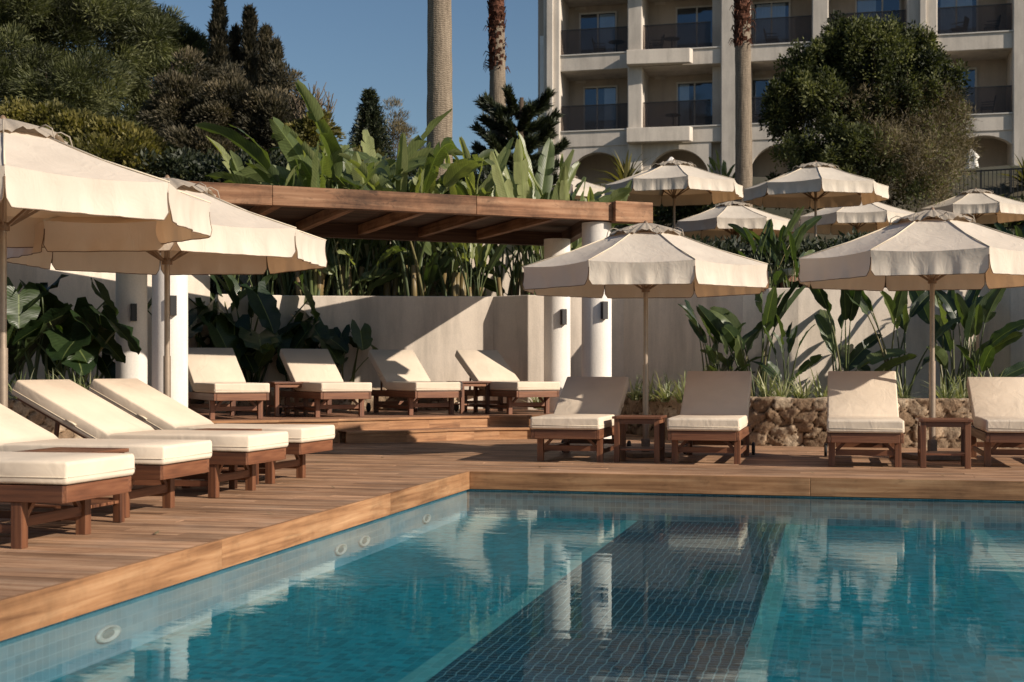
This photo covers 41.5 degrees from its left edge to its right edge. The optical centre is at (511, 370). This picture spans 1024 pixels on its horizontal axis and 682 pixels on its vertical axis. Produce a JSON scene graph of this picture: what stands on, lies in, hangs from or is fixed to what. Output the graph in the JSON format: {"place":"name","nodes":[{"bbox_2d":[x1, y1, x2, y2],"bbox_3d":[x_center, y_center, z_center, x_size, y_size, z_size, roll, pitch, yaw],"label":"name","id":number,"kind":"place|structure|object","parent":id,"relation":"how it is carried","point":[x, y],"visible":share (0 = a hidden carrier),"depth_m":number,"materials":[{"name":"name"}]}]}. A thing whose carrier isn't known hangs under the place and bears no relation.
{"place":"outdoors","nodes":[
{"label":"outdoors","id":0,"kind":"place"},
{"bbox_2d":[67,0,537,173],"label":"sky","id":1,"kind":"structure","parent":0,"point":[349,46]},
{"bbox_2d":[50,516,786,681],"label":"pool floor","id":2,"kind":"structure","parent":0,"point":[398,612],"depth_m":7.35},
{"bbox_2d":[0,490,466,681],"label":"pool wall side","id":3,"kind":"structure","parent":2,"relation":"on","point":[49,653],"depth_m":7.09,"materials":[{"name":"tile"}]},
{"bbox_2d":[399,520,636,681],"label":"pool lane stripe","id":4,"kind":"object","parent":2,"relation":"on","point":[437,663],"visible":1,"depth_m":7.35,"materials":[{"name":"tile"}]},
{"bbox_2d":[0,434,1023,598],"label":"deck","id":5,"kind":"structure","parent":0,"point":[55,552],"depth_m":11.38,"materials":[{"name":"brown wood"}]},
{"bbox_2d":[8,398,81,438],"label":"stone planter wall","id":6,"kind":"structure","parent":5,"relation":"on","point":[30,414],"depth_m":14.76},
{"bbox_2d":[0,451,134,548],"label":"sun lounger","id":7,"kind":"object","parent":5,"relation":"on","point":[30,480],"visible":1,"depth_m":7.01,"materials":[{"name":"fabric"}]},
{"bbox_2d":[13,447,128,522],"bbox_3d":[-2.622,0.697,8.031,0.489,0.446,0.490,0,0,13],"label":"side table","id":8,"kind":"object","parent":5,"relation":"on","point":[118,501],"visible":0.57,"depth_m":8.11,"materials":[{"name":"brown wood"}]},
{"bbox_2d":[0,115,211,407],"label":"parasol","id":9,"kind":"object","parent":5,"relation":"on","point":[45,173],"visible":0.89,"depth_m":9.22,"materials":[{"name":"fabric"}]},
{"bbox_2d":[0,404,212,517],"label":"sun lounger","id":10,"kind":"object","parent":5,"relation":"on","point":[166,462],"visible":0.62,"depth_m":8.67,"materials":[{"name":"fabric"}]},
{"bbox_2d":[7,262,209,412],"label":"garden wall","id":11,"kind":"structure","parent":5,"relation":"on","point":[72,287],"depth_m":19.60,"materials":[{"name":"paint"}]},
{"bbox_2d":[116,273,146,383],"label":"column","id":12,"kind":"structure","parent":5,"relation":"on","point":[131,298],"depth_m":17.83,"materials":[{"name":"paint"}]},
{"bbox_2d":[12,379,287,497],"bbox_3d":[-2.727,0.497,10.215,1.948,0.847,0.776,0,0,14],"label":"sun lounger","id":13,"kind":"object","parent":5,"relation":"on","point":[75,408],"visible":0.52,"depth_m":10.04,"materials":[{"name":"fabric"}]},
{"bbox_2d":[7,175,326,397],"bbox_3d":[-3.140,-0.431,12.300,2.717,2.698,2.717,0,0,5],"label":"parasol","id":14,"kind":"object","parent":5,"relation":"on","point":[240,241],"visible":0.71,"depth_m":11.75,"materials":[{"name":"fabric"}]},
{"bbox_2d":[152,250,187,406],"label":"column","id":15,"kind":"structure","parent":5,"relation":"on","point":[179,331],"depth_m":15.54,"materials":[{"name":"paint"}]},
{"bbox_2d":[89,378,334,483],"bbox_3d":[-2.530,0.497,11.423,1.948,0.847,0.776,0,0,15],"label":"sun lounger","id":16,"kind":"object","parent":5,"relation":"on","point":[153,408],"visible":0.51,"depth_m":11.29,"materials":[{"name":"fabric"}]},
{"bbox_2d":[0,471,469,640],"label":"deck fascia side","id":17,"kind":"structure","parent":5,"relation":"attached to","point":[23,613],"depth_m":6.96,"materials":[{"name":"brown wood"}]},
{"bbox_2d":[212,415,540,442],"bbox_3d":[-1.595,0.768,18.726,6.039,0.304,5.596,0,0,0],"label":"platform riser","id":18,"kind":"object","parent":5,"relation":"on","point":[342,426],"visible":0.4,"depth_m":17.69,"materials":[{"name":"brown wood"}]},
{"bbox_2d":[198,409,553,420],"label":"platform","id":19,"kind":"structure","parent":18,"relation":"on","point":[222,416],"depth_m":18.89,"materials":[{"name":"brown wood"}]},
{"bbox_2d":[188,348,269,419],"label":"sun lounger","id":20,"kind":"object","parent":19,"relation":"on","point":[215,374],"visible":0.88,"depth_m":17.69,"materials":[{"name":"fabric"}]},
{"bbox_2d":[279,349,371,416],"bbox_3d":[-2.565,0.157,18.434,0.776,0.922,1.906,0,0,-26],"label":"sun lounger","id":21,"kind":"object","parent":19,"relation":"on","point":[316,372],"visible":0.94,"depth_m":18.60,"materials":[{"name":"fabric"}]},
{"bbox_2d":[204,387,456,412],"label":"stone planter wall","id":22,"kind":"structure","parent":19,"relation":"on","point":[350,401],"depth_m":20.66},
{"bbox_2d":[366,350,462,414],"bbox_3d":[-1.405,0.157,19.284,0.776,0.922,1.906,0,0,-26],"label":"sun lounger","id":23,"kind":"object","parent":19,"relation":"on","point":[401,373],"visible":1,"depth_m":19.43,"materials":[{"name":"fabric"}]},
{"bbox_2d":[454,350,559,413],"bbox_3d":[-0.090,0.157,19.665,0.776,0.922,1.906,0,0,-30],"label":"sun lounger","id":24,"kind":"object","parent":19,"relation":"on","point":[488,365],"visible":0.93,"depth_m":19.77,"materials":[{"name":"fabric"}]},
{"bbox_2d":[338,427,533,443],"bbox_3d":[-0.522,0.843,18.614,4.269,0.154,2.046,0,0,-21],"label":"platform step riser","id":25,"kind":"object","parent":5,"relation":"on","point":[395,436],"visible":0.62,"depth_m":17.49,"materials":[{"name":"brown wood"}]},
{"bbox_2d":[544,238,569,411],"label":"column","id":26,"kind":"structure","parent":5,"relation":"on","point":[556,339],"depth_m":19.82,"materials":[{"name":"paint"}]},
{"bbox_2d":[530,377,630,461],"bbox_3d":[0.744,0.496,14.270,0.776,0.847,1.948,0,0,13],"label":"sun lounger","id":27,"kind":"object","parent":5,"relation":"on","point":[586,409],"visible":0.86,"depth_m":14.13,"materials":[{"name":"fabric"}]},
{"bbox_2d":[215,288,978,409],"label":"garden wall","id":28,"kind":"structure","parent":5,"relation":"on","point":[434,333],"depth_m":21.20,"materials":[{"name":"paint"}]},
{"bbox_2d":[582,222,611,438],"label":"column","id":29,"kind":"structure","parent":5,"relation":"on","point":[596,337],"depth_m":17.63,"materials":[{"name":"paint"}]},
{"bbox_2d":[188,181,652,245],"bbox_3d":[-3.104,-2.060,17.663,9.861,0.280,3.542,0,0,-22],"label":"pergola","id":30,"kind":"object","parent":29,"relation":"on","point":[363,214],"visible":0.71,"depth_m":17.57,"materials":[{"name":"brown wood"}]},
{"bbox_2d":[612,415,666,462],"bbox_3d":[1.288,0.690,13.625,0.489,0.460,0.490,0,0,13],"label":"side table","id":31,"kind":"object","parent":5,"relation":"on","point":[620,423],"visible":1,"depth_m":13.45,"materials":[{"name":"brown wood"}]},
{"bbox_2d":[522,220,768,457],"bbox_3d":[1.419,-0.337,14.350,2.527,2.509,2.527,0,0,-38],"label":"parasol","id":32,"kind":"object","parent":5,"relation":"on","point":[645,260],"visible":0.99,"depth_m":13.69,"materials":[{"name":"fabric"}]},
{"bbox_2d":[667,371,754,463],"bbox_3d":[2.062,0.465,13.936,0.776,0.910,1.913,0,0,13],"label":"sun lounger","id":33,"kind":"object","parent":5,"relation":"on","point":[715,405],"visible":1,"depth_m":14.16,"materials":[{"name":"fabric"}]},
{"bbox_2d":[470,471,1023,500],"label":"deck fascia back","id":34,"kind":"structure","parent":5,"relation":"attached to","point":[845,487],"depth_m":11.68,"materials":[{"name":"brown wood"}]},
{"bbox_2d":[620,392,1017,448],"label":"stone planter wall","id":35,"kind":"structure","parent":5,"relation":"on","point":[779,421],"depth_m":16.30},
{"bbox_2d":[824,371,904,467],"bbox_3d":[3.512,0.465,13.507,0.776,0.910,1.913,0,0,13],"label":"sun lounger","id":36,"kind":"object","parent":5,"relation":"on","point":[862,409],"visible":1,"depth_m":13.73,"materials":[{"name":"fabric"}]},
{"bbox_2d":[798,207,1023,460],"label":"parasol","id":37,"kind":"object","parent":5,"relation":"on","point":[932,250],"visible":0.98,"depth_m":13.40,"materials":[{"name":"fabric"}]},
{"bbox_2d":[915,417,972,468],"bbox_3d":[4.105,0.690,12.847,0.489,0.460,0.490,0,0,13],"label":"side table","id":38,"kind":"object","parent":5,"relation":"on","point":[964,424],"visible":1,"depth_m":12.67,"materials":[{"name":"brown wood"}]},
{"bbox_2d":[966,377,1023,465],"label":"sun lounger","id":39,"kind":"object","parent":5,"relation":"on","point":[996,406],"visible":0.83,"depth_m":13.82,"materials":[{"name":"fabric"}]},
{"bbox_2d":[979,281,1023,376],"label":"garden wall","id":40,"kind":"structure","parent":5,"relation":"on","point":[1010,307],"depth_m":18.39,"materials":[{"name":"paint"}]},
{"bbox_2d":[596,165,1023,243],"bbox_3d":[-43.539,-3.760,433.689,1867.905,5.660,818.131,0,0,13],"label":"hillside","id":41,"kind":"structure","parent":0,"point":[972,183],"depth_m":41.30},
{"bbox_2d":[0,95,120,164],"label":"golden shrub","id":42,"kind":"object","parent":41,"relation":"on","point":[55,114],"visible":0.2,"depth_m":27.30,"materials":[{"name":"green plant"}]},
{"bbox_2d":[0,0,180,126],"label":"pine tree","id":43,"kind":"object","parent":41,"relation":"on","point":[41,61],"visible":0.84,"depth_m":35.05,"materials":[{"name":"green plant"}]},
{"bbox_2d":[63,114,182,177],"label":"golden shrub","id":44,"kind":"object","parent":41,"relation":"on","point":[121,138],"visible":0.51,"depth_m":26.38,"materials":[{"name":"green plant"}]},
{"bbox_2d":[81,1,218,132],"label":"pine tree","id":45,"kind":"object","parent":41,"relation":"on","point":[187,35],"visible":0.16,"depth_m":37.91,"materials":[{"name":"green plant"}]},
{"bbox_2d":[134,45,307,157],"bbox_3d":[-7.218,-4.782,33.434,4.874,6.822,3.997,0,0,13],"label":"conifer","id":46,"kind":"object","parent":41,"relation":"on","point":[243,106],"visible":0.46,"depth_m":33.30,"materials":[{"name":"green plant"}]},
{"bbox_2d":[206,0,235,130],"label":"cypress tree","id":47,"kind":"object","parent":41,"relation":"on","point":[218,52],"visible":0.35,"depth_m":37.84,"materials":[{"name":"green plant"}]},
{"bbox_2d":[128,144,322,182],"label":"hedge","id":48,"kind":"object","parent":41,"relation":"on","point":[194,166],"visible":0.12,"depth_m":26.10,"materials":[{"name":"green plant"}]},
{"bbox_2d":[237,3,262,121],"bbox_3d":[-7.424,-5.994,38.434,2.049,9.028,1.874,0,0,-44],"label":"cypress tree","id":49,"kind":"object","parent":41,"relation":"on","point":[249,58],"visible":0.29,"depth_m":38.36,"materials":[{"name":"green plant"}]},
{"bbox_2d":[235,80,386,262],"bbox_3d":[-2.961,-2.909,25.095,4.323,4.171,4.560,0,0,4],"label":"banana plant","id":50,"kind":"object","parent":41,"relation":"on","point":[314,108],"visible":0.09,"depth_m":24.72,"materials":[{"name":"green plant"}]},
{"bbox_2d":[195,122,464,295],"bbox_3d":[-3.295,-2.526,22.637,3.386,3.384,3.828,0,0,39],"label":"banana plant","id":51,"kind":"object","parent":41,"relation":"on","point":[314,285],"visible":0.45,"depth_m":22.45,"materials":[{"name":"green plant"}]},
{"bbox_2d":[269,108,390,165],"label":"golden shrub","id":52,"kind":"object","parent":41,"relation":"on","point":[308,134],"visible":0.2,"depth_m":28.71,"materials":[{"name":"green plant"}]},
{"bbox_2d":[258,109,451,295],"bbox_3d":[-2.717,-2.620,22.847,3.876,3.545,3.674,0,0,-10],"label":"banana plant","id":53,"kind":"object","parent":41,"relation":"on","point":[292,147],"visible":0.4,"depth_m":22.16,"materials":[{"name":"green plant"}]},
{"bbox_2d":[325,238,401,295],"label":"strelitzia plant","id":54,"kind":"object","parent":41,"relation":"on","point":[331,259],"visible":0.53,"depth_m":22.72,"materials":[{"name":"green plant"}]},
{"bbox_2d":[321,238,410,295],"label":"banana plant","id":55,"kind":"object","parent":41,"relation":"on","point":[386,255],"visible":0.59,"depth_m":22.64,"materials":[{"name":"green plant"}]},
{"bbox_2d":[347,87,395,158],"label":"fir tree","id":56,"kind":"object","parent":41,"relation":"on","point":[370,119],"visible":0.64,"depth_m":41.80,"materials":[{"name":"green plant"}]},
{"bbox_2d":[210,238,539,295],"bbox_3d":[-4.102,-1.730,24.798,9.812,1.900,0.304,0,0,-3],"label":"hedge","id":57,"kind":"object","parent":41,"relation":"on","point":[505,281],"depth_m":24.91,"materials":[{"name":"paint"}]},
{"bbox_2d":[351,132,430,295],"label":"banana plant","id":58,"kind":"object","parent":41,"relation":"on","point":[385,289],"visible":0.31,"depth_m":22.73,"materials":[{"name":"green plant"}]},
{"bbox_2d":[382,94,426,160],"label":"distant tree","id":59,"kind":"object","parent":41,"relation":"on","point":[397,126],"visible":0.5,"depth_m":45.83,"materials":[{"name":"green plant"}]},
{"bbox_2d":[319,137,494,295],"bbox_3d":[-1.505,-2.259,22.492,3.969,2.817,3.660,0,0,-10],"label":"banana plant","id":60,"kind":"object","parent":41,"relation":"on","point":[414,284],"visible":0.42,"depth_m":22.06,"materials":[{"name":"green plant"}]},
{"bbox_2d":[424,0,452,295],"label":"palm tree","id":61,"kind":"object","parent":41,"relation":"on","point":[439,59],"visible":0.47,"depth_m":23.80,"materials":[{"name":"brown plant"}]},
{"bbox_2d":[385,137,513,295],"bbox_3d":[-1.176,-2.397,22.788,2.154,3.080,1.167,0,0,-26],"label":"banana plant","id":62,"kind":"object","parent":41,"relation":"on","point":[457,287],"visible":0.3,"depth_m":22.77,"materials":[{"name":"green plant"}]},
{"bbox_2d":[447,242,506,295],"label":"banana plant","id":63,"kind":"object","parent":41,"relation":"on","point":[476,251],"visible":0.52,"depth_m":22.24,"materials":[{"name":"green plant"}]},
{"bbox_2d":[483,0,509,138],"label":"palm tree","id":64,"kind":"object","parent":41,"relation":"on","point":[496,26],"visible":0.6,"depth_m":33.83,"materials":[{"name":"brown plant"}]},
{"bbox_2d":[452,153,547,295],"bbox_3d":[-0.176,-2.230,22.922,1.734,2.721,1.541,0,0,7],"label":"banana plant","id":65,"kind":"object","parent":41,"relation":"on","point":[514,287],"visible":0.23,"depth_m":22.95,"materials":[{"name":"green plant"}]},
{"bbox_2d":[469,81,570,189],"bbox_3d":[0.054,-3.942,33.044,3.158,5.930,3.102,0,0,-19],"label":"araucaria tree","id":66,"kind":"object","parent":41,"relation":"on","point":[528,130],"visible":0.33,"depth_m":32.61,"materials":[{"name":"green plant"}]},
{"bbox_2d":[489,132,611,294],"bbox_3d":[0.432,-2.464,22.669,2.407,3.221,1.486,0,0,-40],"label":"banana plant","id":67,"kind":"object","parent":41,"relation":"on","point":[505,182],"visible":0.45,"depth_m":22.76,"materials":[{"name":"green plant"}]},
{"bbox_2d":[604,159,742,227],"bbox_3d":[3.539,-3.199,29.500,2.853,2.832,2.853,0,0,-27],"label":"parasol","id":68,"kind":"object","parent":41,"relation":"on","point":[673,182],"visible":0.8,"depth_m":29.02,"materials":[{"name":"fabric"}]},
{"bbox_2d":[600,184,765,240],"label":"hedge","id":69,"kind":"object","parent":41,"relation":"on","point":[682,212],"visible":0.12,"depth_m":40.22,"materials":[{"name":"green plant"}]},
{"bbox_2d":[672,201,795,239],"bbox_3d":[5.383,-2.749,33.000,2.853,2.832,2.853,0,0,-45],"label":"parasol","id":70,"kind":"object","parent":41,"relation":"on","point":[716,220],"visible":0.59,"depth_m":32.20,"materials":[{"name":"fabric"}]},
{"bbox_2d":[728,0,755,245],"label":"palm tree","id":71,"kind":"object","parent":41,"relation":"on","point":[742,36],"visible":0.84,"depth_m":32.83,"materials":[{"name":"brown plant"}]},
{"bbox_2d":[728,206,821,287],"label":"strelitzia plant","id":72,"kind":"object","parent":41,"relation":"on","point":[778,275],"visible":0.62,"depth_m":21.56,"materials":[{"name":"green plant"}]},
{"bbox_2d":[538,0,1023,184],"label":"hotel building","id":73,"kind":"structure","parent":41,"relation":"on","point":[632,92],"depth_m":54.43,"materials":[{"name":"concrete"}]},
{"bbox_2d":[579,11,616,53],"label":"window","id":74,"kind":"structure","parent":73,"relation":"in","point":[607,18],"depth_m":56.59,"materials":[{"name":"glass"}]},
{"bbox_2d":[583,85,617,129],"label":"window","id":75,"kind":"structure","parent":73,"relation":"in","point":[599,117],"depth_m":56.56,"materials":[{"name":"glass"}]},
{"bbox_2d":[675,5,711,47],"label":"window","id":76,"kind":"structure","parent":73,"relation":"in","point":[693,35],"depth_m":55.67,"materials":[{"name":"glass"}]},
{"bbox_2d":[676,80,711,125],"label":"window","id":77,"kind":"structure","parent":73,"relation":"in","point":[693,113],"depth_m":55.66,"materials":[{"name":"glass"}]},
{"bbox_2d":[753,0,790,43],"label":"window","id":78,"kind":"structure","parent":73,"relation":"in","point":[767,9],"depth_m":54.92,"materials":[{"name":"glass"}]},
{"bbox_2d":[855,0,900,28],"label":"window","id":79,"kind":"structure","parent":73,"relation":"in","point":[860,5],"depth_m":53.97,"materials":[{"name":"glass"}]},
{"bbox_2d":[937,0,977,33],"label":"window","id":80,"kind":"structure","parent":73,"relation":"in","point":[946,17],"depth_m":53.28,"materials":[{"name":"glass"}]},
{"bbox_2d":[761,224,814,287],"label":"strelitzia plant","id":81,"kind":"object","parent":41,"relation":"on","point":[772,250],"visible":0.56,"depth_m":21.49,"materials":[{"name":"green plant"}]},
{"bbox_2d":[736,233,852,287],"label":"hedge","id":82,"kind":"object","parent":41,"relation":"on","point":[808,244],"visible":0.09,"depth_m":23.22,"materials":[{"name":"green plant"}]},
{"bbox_2d":[743,161,888,236],"bbox_3d":[6.202,-2.931,27.600,2.717,2.698,2.717,0,0,-15],"label":"parasol","id":83,"kind":"object","parent":41,"relation":"on","point":[815,185],"visible":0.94,"depth_m":27.19,"materials":[{"name":"fabric"}]},
{"bbox_2d":[799,202,914,236],"bbox_3d":[8.312,-2.858,32.500,2.772,2.751,2.772,0,0,-35],"label":"parasol","id":84,"kind":"object","parent":41,"relation":"on","point":[875,216],"visible":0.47,"depth_m":31.65,"materials":[{"name":"fabric"}]},
{"bbox_2d":[757,9,985,236],"bbox_3d":[9.480,-5.790,35.678,5.922,7.842,4.470,0,0,13],"label":"tree","id":85,"kind":"object","parent":41,"relation":"on","point":[913,75],"visible":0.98,"depth_m":35.26,"materials":[{"name":"green plant"}]},
{"bbox_2d":[921,188,1023,223],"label":"parasol","id":86,"kind":"object","parent":41,"relation":"on","point":[982,206],"visible":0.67,"depth_m":34.25,"materials":[{"name":"fabric"}]},
{"bbox_2d":[765,525,1023,681],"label":"pool floor","id":87,"kind":"structure","parent":0,"point":[878,604],"depth_m":7.45,"materials":[{"name":"teal tile"}]},
{"bbox_2d":[737,525,799,681],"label":"pool lane stripe","id":88,"kind":"object","parent":87,"relation":"on","point":[754,667],"visible":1,"depth_m":7.29,"materials":[{"name":"tile"}]},
{"bbox_2d":[970,529,1023,592],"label":"pool lane stripe","id":89,"kind":"object","parent":87,"relation":"on","point":[1008,565],"visible":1,"depth_m":9.57,"materials":[{"name":"tile"}]},
{"bbox_2d":[985,530,1023,571],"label":"pool floor","id":90,"kind":"structure","parent":0,"point":[1010,543],"depth_m":10.43,"materials":[{"name":"teal tile"}]},
{"label":"pool floor","id":91,"kind":"structure","parent":0,"visible":0},
{"bbox_2d":[467,489,1023,530],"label":"pool wall back","id":92,"kind":"structure","parent":91,"relation":"on","point":[912,513],"depth_m":11.71,"materials":[{"name":"tile"}]},
{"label":"planter soil","id":93,"kind":"structure","parent":0,"visible":0},
{"bbox_2d":[696,281,804,396],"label":"strelitzia plant","id":94,"kind":"object","parent":93,"relation":"on","point":[730,331],"visible":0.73,"depth_m":18.36,"materials":[{"name":"green plant"}]},
{"bbox_2d":[752,313,821,397],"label":"strelitzia plant","id":95,"kind":"object","parent":93,"relation":"on","point":[806,364],"visible":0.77,"depth_m":17.98,"materials":[{"name":"green plant"}]},
{"bbox_2d":[809,285,916,370],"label":"strelitzia plant","id":96,"kind":"object","parent":93,"relation":"on","point":[851,357],"visible":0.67,"depth_m":18.16,"materials":[{"name":"green plant"}]},
{"bbox_2d":[849,290,961,397],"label":"strelitzia plant","id":97,"kind":"object","parent":93,"relation":"on","point":[897,309],"visible":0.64,"depth_m":18.19,"materials":[{"name":"green plant"}]},
{"bbox_2d":[909,289,1023,397],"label":"strelitzia plant","id":98,"kind":"object","parent":93,"relation":"on","point":[1004,336],"visible":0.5,"depth_m":18.05,"materials":[{"name":"green plant"}]},
{"bbox_2d":[936,288,1023,397],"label":"strelitzia plant","id":99,"kind":"object","parent":93,"relation":"on","point":[957,307],"visible":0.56,"depth_m":17.75,"materials":[{"name":"green plant"}]},
{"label":"planter soil","id":100,"kind":"structure","parent":0,"visible":0},
{"bbox_2d":[210,274,300,382],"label":"strelitzia plant","id":101,"kind":"object","parent":100,"relation":"on","point":[261,359],"visible":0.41,"depth_m":20.65,"materials":[{"name":"green plant"}]},
{"bbox_2d":[207,273,319,382],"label":"elephant ear plant","id":102,"kind":"object","parent":100,"relation":"on","point":[263,303],"visible":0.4,"depth_m":20.66,"materials":[{"name":"green plant"}]},
{"bbox_2d":[276,310,329,387],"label":"elephant ear plant","id":103,"kind":"object","parent":100,"relation":"on","point":[321,329],"visible":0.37,"depth_m":20.88,"materials":[{"name":"green plant"}]},
{"bbox_2d":[288,320,348,364],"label":"elephant ear plant","id":104,"kind":"object","parent":100,"relation":"on","point":[335,345],"visible":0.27,"depth_m":20.74,"materials":[{"name":"green plant"}]},
{"bbox_2d":[333,319,377,381],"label":"elephant ear plant","id":105,"kind":"object","parent":100,"relation":"on","point":[362,339],"visible":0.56,"depth_m":20.80,"materials":[{"name":"green plant"}]},
{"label":"planter soil","id":106,"kind":"structure","parent":0,"visible":0},
{"bbox_2d":[7,277,57,390],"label":"elephant ear plant","id":107,"kind":"object","parent":106,"relation":"on","point":[17,318],"visible":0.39,"depth_m":16.20,"materials":[{"name":"green plant"}]},
{"bbox_2d":[7,274,118,379],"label":"elephant ear plant","id":108,"kind":"object","parent":106,"relation":"on","point":[87,353],"visible":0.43,"depth_m":16.46,"materials":[{"name":"green plant"}]},
{"bbox_2d":[12,297,141,385],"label":"elephant ear plant","id":109,"kind":"object","parent":106,"relation":"on","point":[66,317],"visible":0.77,"depth_m":16.15,"materials":[{"name":"green plant"}]},
{"bbox_2d":[147,297,240,363],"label":"elephant ear plant","id":110,"kind":"object","parent":106,"relation":"on","point":[200,315],"visible":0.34,"depth_m":20.11,"materials":[{"name":"green plant"}]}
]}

